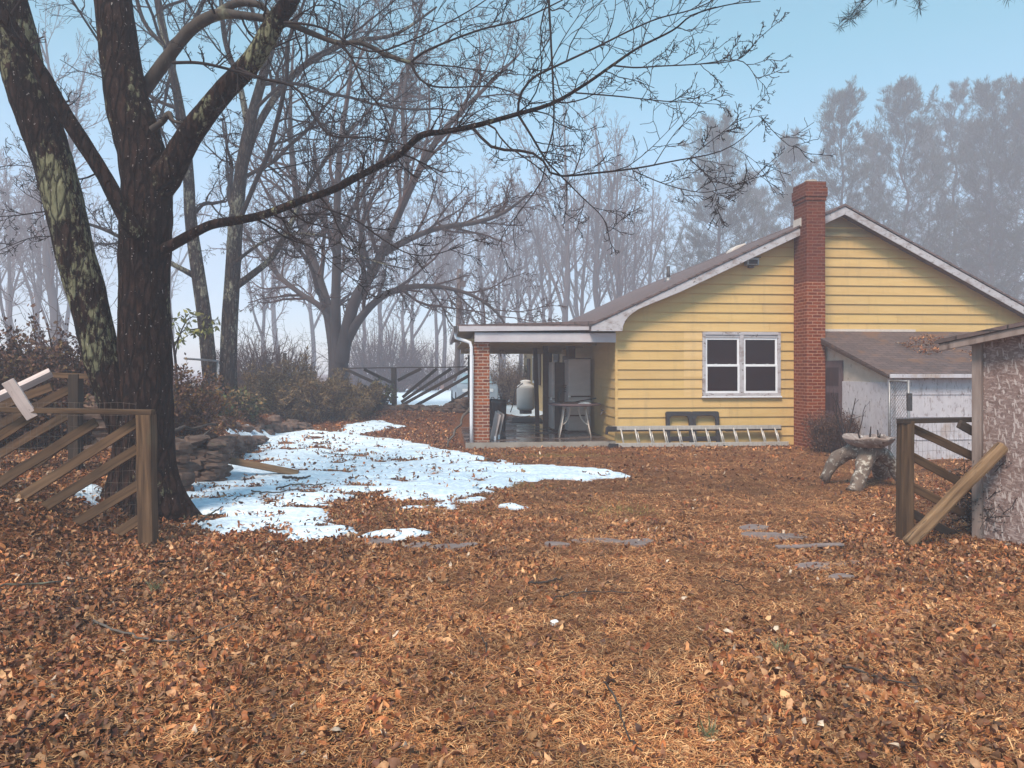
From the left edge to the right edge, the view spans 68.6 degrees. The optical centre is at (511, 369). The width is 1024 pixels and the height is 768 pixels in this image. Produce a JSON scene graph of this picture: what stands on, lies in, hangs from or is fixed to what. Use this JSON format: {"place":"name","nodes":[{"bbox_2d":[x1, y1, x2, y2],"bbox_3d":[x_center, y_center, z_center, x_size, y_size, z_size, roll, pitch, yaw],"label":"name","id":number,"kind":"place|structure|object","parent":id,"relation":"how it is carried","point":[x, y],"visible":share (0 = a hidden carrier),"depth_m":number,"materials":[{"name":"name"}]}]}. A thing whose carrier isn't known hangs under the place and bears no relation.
{"place":"outdoors","nodes":[
{"label":"outdoors","id":0,"kind":"place"},
{"bbox_2d":[0,374,1023,767],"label":"ground","id":1,"kind":"structure","parent":0,"point":[648,500],"depth_m":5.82,"materials":[{"name":"brown plant"}]},
{"bbox_2d":[0,155,36,348],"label":"bare tree","id":2,"kind":"object","parent":1,"relation":"on","point":[6,289],"visible":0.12,"depth_m":92.62,"materials":[{"name":"grey plant"}]},
{"bbox_2d":[0,145,43,345],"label":"bare tree","id":3,"kind":"object","parent":1,"relation":"on","point":[12,289],"visible":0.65,"depth_m":60.09,"materials":[{"name":"grey plant"}]},
{"bbox_2d":[0,133,55,353],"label":"bare tree","id":4,"kind":"object","parent":1,"relation":"on","point":[36,308],"visible":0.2,"depth_m":68.86,"materials":[{"name":"grey plant"}]},
{"bbox_2d":[0,325,67,447],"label":"hedge","id":5,"kind":"object","parent":1,"relation":"on","point":[40,414],"visible":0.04,"depth_m":11.05,"materials":[{"name":"brown plant"}]},
{"bbox_2d":[0,297,76,367],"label":"bare bush","id":6,"kind":"object","parent":1,"relation":"on","point":[34,319],"visible":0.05,"depth_m":13.58,"materials":[{"name":"brown plant"}]},
{"bbox_2d":[0,168,86,349],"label":"bare tree","id":7,"kind":"object","parent":1,"relation":"on","point":[38,296],"visible":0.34,"depth_m":54.37,"materials":[{"name":"grey plant"}]},
{"bbox_2d":[0,373,87,470],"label":"slatted fence","id":8,"kind":"object","parent":1,"relation":"on","point":[73,390],"visible":0.56,"depth_m":8.94,"materials":[{"name":"brown wood"}]},
{"bbox_2d":[0,368,52,401],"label":"loose rail","id":9,"kind":"object","parent":8,"relation":"attached to","point":[36,379],"visible":0.86,"depth_m":8.58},
{"bbox_2d":[0,316,92,450],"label":"hedge","id":10,"kind":"object","parent":1,"relation":"on","point":[42,360],"visible":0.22,"depth_m":11.27,"materials":[{"name":"brown plant"}]},
{"bbox_2d":[0,154,108,340],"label":"bare tree","id":11,"kind":"object","parent":1,"relation":"on","point":[64,326],"visible":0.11,"depth_m":77.14,"materials":[{"name":"grey plant"}]},
{"bbox_2d":[0,288,117,438],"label":"bare bush","id":12,"kind":"object","parent":1,"relation":"on","point":[35,344],"visible":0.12,"depth_m":12.42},
{"bbox_2d":[15,0,112,352],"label":"bare tree","id":13,"kind":"object","parent":1,"relation":"on","point":[48,261],"visible":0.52,"depth_m":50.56,"materials":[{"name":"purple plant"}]},
{"bbox_2d":[0,402,158,545],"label":"slatted fence","id":14,"kind":"object","parent":1,"relation":"on","point":[143,449],"visible":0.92,"depth_m":7.26,"materials":[{"name":"brown wood"}]},
{"bbox_2d":[2,378,38,419],"bbox_3d":[-4.668,0.286,7.130,0.123,0.407,0.032,-26,14,0],"label":"loose board","id":15,"kind":"object","parent":14,"relation":"on","point":[16,393],"visible":1,"depth_m":7.12,"materials":[{"name":"wood"}]},
{"bbox_2d":[0,337,185,446],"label":"hedge","id":16,"kind":"object","parent":1,"relation":"on","point":[82,370],"visible":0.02,"depth_m":11.66,"materials":[{"name":"brown plant"}]},
{"bbox_2d":[83,396,111,449],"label":"stone wall","id":17,"kind":"structure","parent":1,"relation":"on","point":[100,433],"depth_m":11.24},
{"bbox_2d":[36,0,274,394],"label":"bare tree","id":18,"kind":"object","parent":1,"relation":"on","point":[196,271],"visible":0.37,"depth_m":18.40,"materials":[{"name":"grey plant"}]},
{"bbox_2d":[175,438,201,491],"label":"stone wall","id":19,"kind":"structure","parent":1,"relation":"on","point":[186,467],"depth_m":10.15,"materials":[{"name":"stone"}]},
{"bbox_2d":[170,177,221,347],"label":"bare tree","id":20,"kind":"object","parent":1,"relation":"on","point":[176,270],"visible":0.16,"depth_m":82.65,"materials":[{"name":"grey plant"}]},
{"bbox_2d":[172,308,220,379],"bbox_3d":[-6.074,-0.097,14.159,1.311,2.716,0.636,0,0,27],"label":"evergreen sapling","id":21,"kind":"object","parent":1,"relation":"on","point":[196,331],"visible":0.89,"depth_m":14.17,"materials":[{"name":"green plant"}]},
{"bbox_2d":[173,352,244,438],"bbox_3d":[-5.949,0.577,13.486,2.154,1.808,2.119,0,0,-16],"label":"bush","id":22,"kind":"object","parent":1,"relation":"on","point":[199,409],"visible":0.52,"depth_m":13.48,"materials":[{"name":"brown plant"}]},
{"bbox_2d":[184,435,233,481],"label":"stone wall","id":23,"kind":"structure","parent":1,"relation":"on","point":[210,457],"depth_m":11.02,"materials":[{"name":"stone"}]},
{"bbox_2d":[195,433,269,458],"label":"stone wall","id":24,"kind":"structure","parent":1,"relation":"on","point":[241,444],"depth_m":14.79,"materials":[{"name":"stone"}]},
{"bbox_2d":[220,386,267,421],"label":"laurel bush","id":25,"kind":"object","parent":1,"relation":"on","point":[252,407],"visible":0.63,"depth_m":17.95,"materials":[{"name":"green plant"}]},
{"bbox_2d":[201,309,310,386],"bbox_3d":[-8.829,-0.374,26.345,3.782,3.612,3.717,0,0,0],"label":"thicket","id":26,"kind":"object","parent":1,"relation":"on","point":[242,354],"visible":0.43,"depth_m":25.85,"materials":[{"name":"plant"}]},
{"bbox_2d":[213,416,312,434],"bbox_3d":[-6.184,1.408,18.380,1.024,0.762,3.760,0,0,18],"label":"stone edging","id":27,"kind":"object","parent":1,"relation":"on","point":[290,425],"visible":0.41,"depth_m":18.94,"materials":[{"name":"stone"}]},
{"bbox_2d":[240,174,300,359],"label":"bare tree","id":28,"kind":"object","parent":1,"relation":"on","point":[263,311],"visible":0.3,"depth_m":68.87,"materials":[{"name":"grey plant"}]},
{"bbox_2d":[217,325,327,384],"bbox_3d":[-8.437,-0.152,27.427,4.647,3.202,4.130,0,0,-22],"label":"thicket","id":29,"kind":"object","parent":1,"relation":"on","point":[296,358],"visible":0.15,"depth_m":27.36,"materials":[{"name":"plant"}]},
{"bbox_2d":[237,359,321,413],"bbox_3d":[-6.445,0.560,21.077,2.827,1.754,2.316,0,0,0],"label":"juniper bush","id":30,"kind":"object","parent":1,"relation":"on","point":[249,381],"visible":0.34,"depth_m":20.84,"materials":[{"name":"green plant"}]},
{"bbox_2d":[253,173,313,357],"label":"bare tree","id":31,"kind":"object","parent":1,"relation":"on","point":[273,314],"visible":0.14,"depth_m":89.54,"materials":[{"name":"grey plant"}]},
{"bbox_2d":[252,346,377,422],"bbox_3d":[-5.722,0.638,21.163,3.292,2.644,3.300,0,0,-39],"label":"juniper bush","id":32,"kind":"object","parent":1,"relation":"on","point":[297,398],"visible":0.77,"depth_m":20.52,"materials":[{"name":"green plant"}]},
{"bbox_2d":[168,0,510,396],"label":"bare tree","id":33,"kind":"object","parent":1,"relation":"on","point":[238,204],"visible":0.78,"depth_m":18.62,"materials":[{"name":"grey plant"}]},
{"bbox_2d":[277,165,410,378],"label":"bare tree","id":34,"kind":"object","parent":1,"relation":"on","point":[312,328],"visible":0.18,"depth_m":77.92,"materials":[{"name":"grey plant"}]},
{"bbox_2d":[310,169,388,372],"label":"bare tree","id":35,"kind":"object","parent":1,"relation":"on","point":[367,247],"visible":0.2,"depth_m":74.50,"materials":[{"name":"grey plant"}]},
{"bbox_2d":[312,368,386,420],"bbox_3d":[-4.947,0.772,21.706,2.608,1.716,2.441,0,0,0],"label":"juniper bush","id":36,"kind":"object","parent":1,"relation":"on","point":[369,391],"visible":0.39,"depth_m":21.06,"materials":[{"name":"green plant"}]},
{"bbox_2d":[74,420,629,541],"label":"snow","id":37,"kind":"structure","parent":1,"relation":"on","point":[501,475],"depth_m":11.37,"materials":[{"name":"snow"}]},
{"bbox_2d":[228,457,298,474],"bbox_3d":[-4.242,1.452,11.703,1.812,0.106,0.095,12,-17,-7],"label":"fallen rail","id":38,"kind":"object","parent":37,"relation":"on","point":[260,466],"visible":0.52,"depth_m":11.71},
{"bbox_2d":[190,389,542,415],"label":"snow field","id":39,"kind":"structure","parent":1,"relation":"on","point":[443,398],"depth_m":36.24,"materials":[{"name":"snow"}]},
{"bbox_2d":[305,296,438,391],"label":"thicket","id":40,"kind":"object","parent":1,"relation":"on","point":[390,357],"visible":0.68,"depth_m":49.19,"materials":[{"name":"grey plant"}]},
{"bbox_2d":[177,0,581,381],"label":"bare tree","id":41,"kind":"object","parent":1,"relation":"on","point":[340,337],"visible":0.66,"depth_m":26.24,"materials":[{"name":"grey plant"}]},
{"bbox_2d":[350,174,449,381],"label":"bare tree","id":42,"kind":"object","parent":1,"relation":"on","point":[380,308],"visible":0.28,"depth_m":83.66,"materials":[{"name":"grey plant"}]},
{"bbox_2d":[340,355,469,406],"bbox_3d":[-3.196,0.719,23.548,4.393,2.302,0.897,0,0,16],"label":"slatted fence","id":43,"kind":"object","parent":1,"relation":"on","point":[394,379],"visible":0.77,"depth_m":23.37,"materials":[{"name":"grey wood"}]},
{"bbox_2d":[361,179,470,383],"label":"bare tree","id":44,"kind":"object","parent":1,"relation":"on","point":[412,333],"visible":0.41,"depth_m":71.75,"materials":[{"name":"grey plant"}]},
{"bbox_2d":[0,0,834,522],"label":"bare tree","id":45,"kind":"object","parent":1,"relation":"on","point":[130,366],"visible":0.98,"depth_m":8.16,"materials":[{"name":"brown plant"}]},
{"bbox_2d":[381,397,469,412],"bbox_3d":[-2.799,1.117,22.946,3.803,0.581,0.998,0,0,20],"label":"stone edging","id":46,"kind":"object","parent":1,"relation":"on","point":[462,405],"visible":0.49,"depth_m":22.47,"materials":[{"name":"stone"}]},
{"bbox_2d":[383,208,471,370],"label":"bare tree","id":47,"kind":"object","parent":1,"relation":"on","point":[402,319],"visible":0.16,"depth_m":98.79,"materials":[{"name":"grey plant"}]},
{"bbox_2d":[396,171,468,381],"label":"bare tree","id":48,"kind":"object","parent":1,"relation":"on","point":[437,331],"visible":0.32,"depth_m":86.33,"materials":[{"name":"grey plant"}]},
{"bbox_2d":[397,332,467,390],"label":"thicket","id":49,"kind":"object","parent":1,"relation":"on","point":[431,364],"visible":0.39,"depth_m":53.21,"materials":[{"name":"plant"}]},
{"bbox_2d":[411,179,467,384],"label":"bare tree","id":50,"kind":"object","parent":1,"relation":"on","point":[442,260],"visible":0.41,"depth_m":78.04,"materials":[{"name":"grey plant"}]},
{"bbox_2d":[454,269,465,380],"bbox_3d":[-2.513,-1.500,35.942,0.594,6.627,0.310,0,0,20],"label":"utility pole","id":51,"kind":"object","parent":1,"relation":"on","point":[457,352],"visible":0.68,"depth_m":35.90,"materials":[{"name":"wood"}]},
{"bbox_2d":[451,372,497,400],"bbox_3d":[-1.699,0.859,32.996,1.880,1.439,4.291,0,0,-8],"label":"parked car","id":52,"kind":"object","parent":1,"relation":"on","point":[459,389],"visible":0.38,"depth_m":31.05,"materials":[{"name":"paint"}]},
{"bbox_2d":[413,150,540,323],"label":"bare tree","id":53,"kind":"object","parent":1,"relation":"on","point":[476,236],"visible":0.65,"depth_m":68.94,"materials":[{"name":"grey plant"}]},
{"bbox_2d":[448,185,520,369],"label":"bare tree","id":54,"kind":"object","parent":1,"relation":"on","point":[469,301],"visible":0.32,"depth_m":92.68,"materials":[{"name":"grey plant"}]},
{"bbox_2d":[454,208,520,371],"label":"bare tree","id":55,"kind":"object","parent":1,"relation":"on","point":[503,297],"visible":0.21,"depth_m":104.94,"materials":[{"name":"grey plant"}]},
{"bbox_2d":[465,354,529,404],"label":"thicket","id":56,"kind":"object","parent":1,"relation":"on","point":[507,385],"visible":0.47,"depth_m":32.13,"materials":[{"name":"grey plant"}]},
{"bbox_2d":[345,451,665,520],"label":"grass","id":57,"kind":"structure","parent":1,"relation":"on","point":[628,508],"depth_m":9.19,"materials":[{"name":"brown plant"}]},
{"bbox_2d":[468,169,545,373],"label":"bare tree","id":58,"kind":"object","parent":1,"relation":"on","point":[499,279],"visible":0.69,"depth_m":70.19,"materials":[{"name":"grey plant"}]},
{"bbox_2d":[0,427,1023,767],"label":"pine straw","id":59,"kind":"object","parent":1,"relation":"on","point":[646,733],"visible":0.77,"depth_m":4.40,"materials":[{"name":"brown plant"}]},
{"bbox_2d":[510,380,534,413],"bbox_3d":[0.337,0.895,24.600,0.810,1.110,0.590,0,0,0],"label":"propane tank","id":60,"kind":"object","parent":1,"relation":"on","point":[525,397],"visible":0.93,"depth_m":24.37,"materials":[{"name":"metal"}]},
{"bbox_2d":[469,166,580,322],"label":"bare tree","id":61,"kind":"object","parent":1,"relation":"on","point":[528,287],"visible":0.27,"depth_m":95.99,"materials":[{"name":"grey plant"}]},
{"bbox_2d":[490,175,575,371],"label":"bare tree","id":62,"kind":"object","parent":1,"relation":"on","point":[535,293],"visible":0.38,"depth_m":81.70,"materials":[{"name":"grey plant"}]},
{"bbox_2d":[487,167,595,322],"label":"bare tree","id":63,"kind":"object","parent":1,"relation":"on","point":[541,295],"visible":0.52,"depth_m":74.99,"materials":[{"name":"grey plant"}]},
{"bbox_2d":[521,192,563,321],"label":"bare tree","id":64,"kind":"object","parent":1,"relation":"on","point":[550,313],"visible":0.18,"depth_m":99.07,"materials":[{"name":"grey plant"}]},
{"bbox_2d":[487,87,606,321],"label":"bare tree","id":65,"kind":"object","parent":1,"relation":"on","point":[568,270],"visible":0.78,"depth_m":65.81,"materials":[{"name":"grey plant"}]},
{"bbox_2d":[545,157,621,318],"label":"bare tree","id":66,"kind":"object","parent":1,"relation":"on","point":[574,306],"visible":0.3,"depth_m":89.84,"materials":[{"name":"grey plant"}]},
{"bbox_2d":[525,134,651,314],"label":"bare tree","id":67,"kind":"object","parent":1,"relation":"on","point":[581,297],"visible":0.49,"depth_m":77.77,"materials":[{"name":"grey plant"}]},
{"bbox_2d":[575,89,644,307],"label":"bare tree","id":68,"kind":"object","parent":1,"relation":"on","point":[596,280],"visible":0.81,"depth_m":71.24,"materials":[{"name":"grey plant"}]},
{"bbox_2d":[577,111,650,298],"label":"bare tree","id":69,"kind":"object","parent":1,"relation":"on","point":[618,293],"visible":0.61,"depth_m":69.00,"materials":[{"name":"grey plant"}]},
{"bbox_2d":[570,159,658,300],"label":"bare tree","id":70,"kind":"object","parent":1,"relation":"on","point":[610,293],"visible":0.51,"depth_m":73.81,"materials":[{"name":"grey plant"}]},
{"bbox_2d":[582,195,684,289],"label":"bare tree","id":71,"kind":"object","parent":1,"relation":"on","point":[647,265],"visible":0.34,"depth_m":86.86,"materials":[{"name":"grey plant"}]},
{"bbox_2d":[602,159,705,294],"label":"bare tree","id":72,"kind":"object","parent":1,"relation":"on","point":[648,246],"visible":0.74,"depth_m":83.99,"materials":[{"name":"grey plant"}]},
{"bbox_2d":[622,164,709,288],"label":"bare tree","id":73,"kind":"object","parent":1,"relation":"on","point":[652,221],"visible":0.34,"depth_m":92.76,"materials":[{"name":"grey plant"}]},
{"bbox_2d":[665,411,692,442],"bbox_3d":[3.565,1.265,15.991,0.584,0.730,0.158,0,0,-5],"label":"plastic frame","id":74,"kind":"object","parent":1,"relation":"on","point":[669,414],"visible":0.88,"depth_m":15.98,"materials":[{"name":"plastic"}]},
{"bbox_2d":[605,425,788,447],"bbox_3d":[3.929,1.415,15.930,3.938,0.440,0.260,0,0,-5],"label":"extension ladder","id":75,"kind":"object","parent":1,"relation":"on","point":[706,428],"visible":0.96,"depth_m":15.91,"materials":[{"name":"metal"}]},
{"bbox_2d":[692,411,720,441],"bbox_3d":[4.140,1.265,16.045,0.603,0.730,0.158,0,0,-5],"label":"plastic frame","id":76,"kind":"object","parent":1,"relation":"on","point":[715,415],"visible":0.76,"depth_m":16.03,"materials":[{"name":"plastic"}]},
{"bbox_2d":[651,106,789,275],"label":"pine tree","id":77,"kind":"object","parent":1,"relation":"on","point":[701,215],"visible":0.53,"depth_m":68.22,"materials":[{"name":"grey plant"}]},
{"bbox_2d":[449,179,1023,447],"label":"house","id":78,"kind":"structure","parent":1,"relation":"on","point":[733,335],"depth_m":16.24,"materials":[{"name":"yellow"}]},
{"bbox_2d":[701,332,781,397],"bbox_3d":[4.967,-0.100,16.234,1.782,1.418,0.114,0,0,-5],"label":"window","id":79,"kind":"structure","parent":78,"relation":"in","point":[734,364],"depth_m":16.22,"materials":[{"name":"white paint"}]},
{"bbox_2d":[705,169,789,254],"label":"pine tree","id":80,"kind":"object","parent":1,"relation":"on","point":[760,193],"visible":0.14,"depth_m":95.36,"materials":[{"name":"grey plant"}]},
{"bbox_2d":[721,127,833,249],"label":"pine tree","id":81,"kind":"object","parent":1,"relation":"on","point":[787,154],"visible":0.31,"depth_m":79.24,"materials":[{"name":"grey plant"}]},
{"bbox_2d":[801,401,864,453],"bbox_3d":[6.301,1.268,14.681,1.313,1.292,1.158,0,0,0],"label":"bare bush","id":82,"kind":"object","parent":1,"relation":"on","point":[825,438],"visible":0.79,"depth_m":14.61,"materials":[{"name":"brown plant"}]},
{"bbox_2d":[778,73,914,240],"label":"pine tree","id":83,"kind":"object","parent":1,"relation":"on","point":[841,114],"visible":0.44,"depth_m":72.83,"materials":[{"name":"grey plant"}]},
{"bbox_2d":[820,426,895,491],"bbox_3d":[5.272,1.294,10.925,1.582,0.959,1.042,0,0,-25],"label":"bird bath","id":84,"kind":"object","parent":1,"relation":"on","point":[869,452],"visible":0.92,"depth_m":10.66,"materials":[{"name":"stone"}]},
{"bbox_2d":[838,128,915,233],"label":"pine tree","id":85,"kind":"object","parent":1,"relation":"on","point":[868,158],"visible":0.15,"depth_m":92.09,"materials":[{"name":"grey plant"}]},
{"bbox_2d":[821,329,971,459],"bbox_3d":[8.919,0.425,15.118,4.760,2.650,3.055,0,0,-5],"label":"lean to shed","id":86,"kind":"object","parent":1,"relation":"on","point":[863,366],"visible":0.43,"depth_m":14.16,"materials":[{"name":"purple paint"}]},
{"bbox_2d":[825,360,842,421],"bbox_3d":[6.640,0.750,15.743,0.033,1.860,1.100,0,0,-5],"label":"door","id":87,"kind":"structure","parent":86,"relation":"in","point":[833,369],"depth_m":15.53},
{"bbox_2d":[888,380,911,455],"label":"chain link gate","id":88,"kind":"structure","parent":1,"relation":"on","point":[908,406],"depth_m":13.06,"materials":[{"name":"metal"}]},
{"bbox_2d":[847,73,999,272],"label":"pine tree","id":89,"kind":"object","parent":1,"relation":"on","point":[900,91],"visible":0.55,"depth_m":74.35,"materials":[{"name":"grey plant"}]},
{"bbox_2d":[833,0,1019,33],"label":"pine tree","id":90,"kind":"object","parent":1,"relation":"on","point":[852,15],"visible":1,"depth_m":7.96,"materials":[{"name":"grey plant"}]},
{"bbox_2d":[896,417,971,538],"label":"wooden gate","id":91,"kind":"structure","parent":1,"relation":"on","point":[907,458],"depth_m":7.54,"materials":[{"name":"brown wood"}]},
{"bbox_2d":[898,124,976,265],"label":"pine tree","id":92,"kind":"object","parent":1,"relation":"on","point":[928,174],"visible":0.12,"depth_m":95.46,"materials":[{"name":"grey plant"}]},
{"bbox_2d":[874,77,1020,293],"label":"pine tree","id":93,"kind":"object","parent":1,"relation":"on","point":[950,124],"visible":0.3,"depth_m":79.58,"materials":[{"name":"grey plant"}]},
{"bbox_2d":[902,442,1007,546],"bbox_3d":[4.298,1.212,7.275,1.380,0.122,0.110,-44,0,-5],"label":"leaning timber","id":94,"kind":"object","parent":1,"relation":"on","point":[935,515],"visible":0.96,"depth_m":7.24,"materials":[{"name":"wood"}]},
{"bbox_2d":[920,74,1023,302],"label":"pine tree","id":95,"kind":"object","parent":1,"relation":"on","point":[986,100],"visible":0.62,"depth_m":72.69,"materials":[{"name":"grey plant"}]},
{"bbox_2d":[922,122,1022,284],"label":"pine tree","id":96,"kind":"object","parent":1,"relation":"on","point":[958,198],"visible":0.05,"depth_m":97.32,"materials":[{"name":"grey plant"}]},
{"bbox_2d":[929,74,1023,301],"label":"pine tree","id":97,"kind":"object","parent":1,"relation":"on","point":[1018,164],"visible":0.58,"depth_m":72.34,"materials":[{"name":"grey plant"}]},
{"bbox_2d":[936,321,1023,544],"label":"strand board shed","id":98,"kind":"structure","parent":1,"relation":"on","point":[997,384],"depth_m":7.41,"materials":[{"name":"oriented strand board"},{"name":"wood"},{"name":"shingle"}]},
{"bbox_2d":[945,443,1019,534],"bbox_3d":[4.740,1.197,7.650,0.981,1.133,0.874,0,0,-44],"label":"dead ivy","id":99,"kind":"object","parent":1,"relation":"on","point":[968,505],"visible":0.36,"depth_m":7.59,"materials":[{"name":"brown plant"}]},
{"bbox_2d":[959,109,1023,302],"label":"pine tree","id":100,"kind":"object","parent":1,"relation":"on","point":[1017,214],"visible":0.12,"depth_m":92.77,"materials":[{"name":"grey plant"}]},
{"bbox_2d":[0,0,1023,373],"label":"sky","id":101,"kind":"structure","parent":0,"point":[952,40],"materials":[{"name":"blue"}]},
{"bbox_2d":[461,416,613,444],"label":"patio","id":102,"kind":"structure","parent":0,"point":[522,432],"depth_m":17.57,"materials":[{"name":"concrete"}]},
{"bbox_2d":[465,441,615,448],"bbox_3d":[0.617,1.639,15.780,3.185,0.222,0.015,0,0,-5],"label":"patio edge","id":103,"kind":"object","parent":102,"relation":"attached to","point":[524,444],"visible":0.49,"depth_m":15.76,"materials":[{"name":"concrete"}]},
{"bbox_2d":[549,362,564,428],"bbox_3d":[1.243,0.655,19.080,0.630,1.680,0.665,0,0,-5],"label":"door","id":104,"kind":"structure","parent":102,"relation":"on","point":[556,376],"depth_m":18.75,"materials":[{"name":"grey metal"}]},
{"bbox_2d":[548,402,600,437],"bbox_3d":[1.427,1.151,17.150,1.210,0.756,1.210,0,0,-5],"label":"patio table","id":105,"kind":"object","parent":102,"relation":"on","point":[585,406],"visible":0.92,"depth_m":16.88,"materials":[{"name":"beige paint"}]},
{"bbox_2d":[564,358,590,430],"bbox_3d":[1.607,0.610,18.528,0.547,1.770,0.722,0,0,-5],"label":"refrigerator","id":106,"kind":"object","parent":102,"relation":"on","point":[577,378],"visible":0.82,"depth_m":18.21,"materials":[{"name":"white metal"}]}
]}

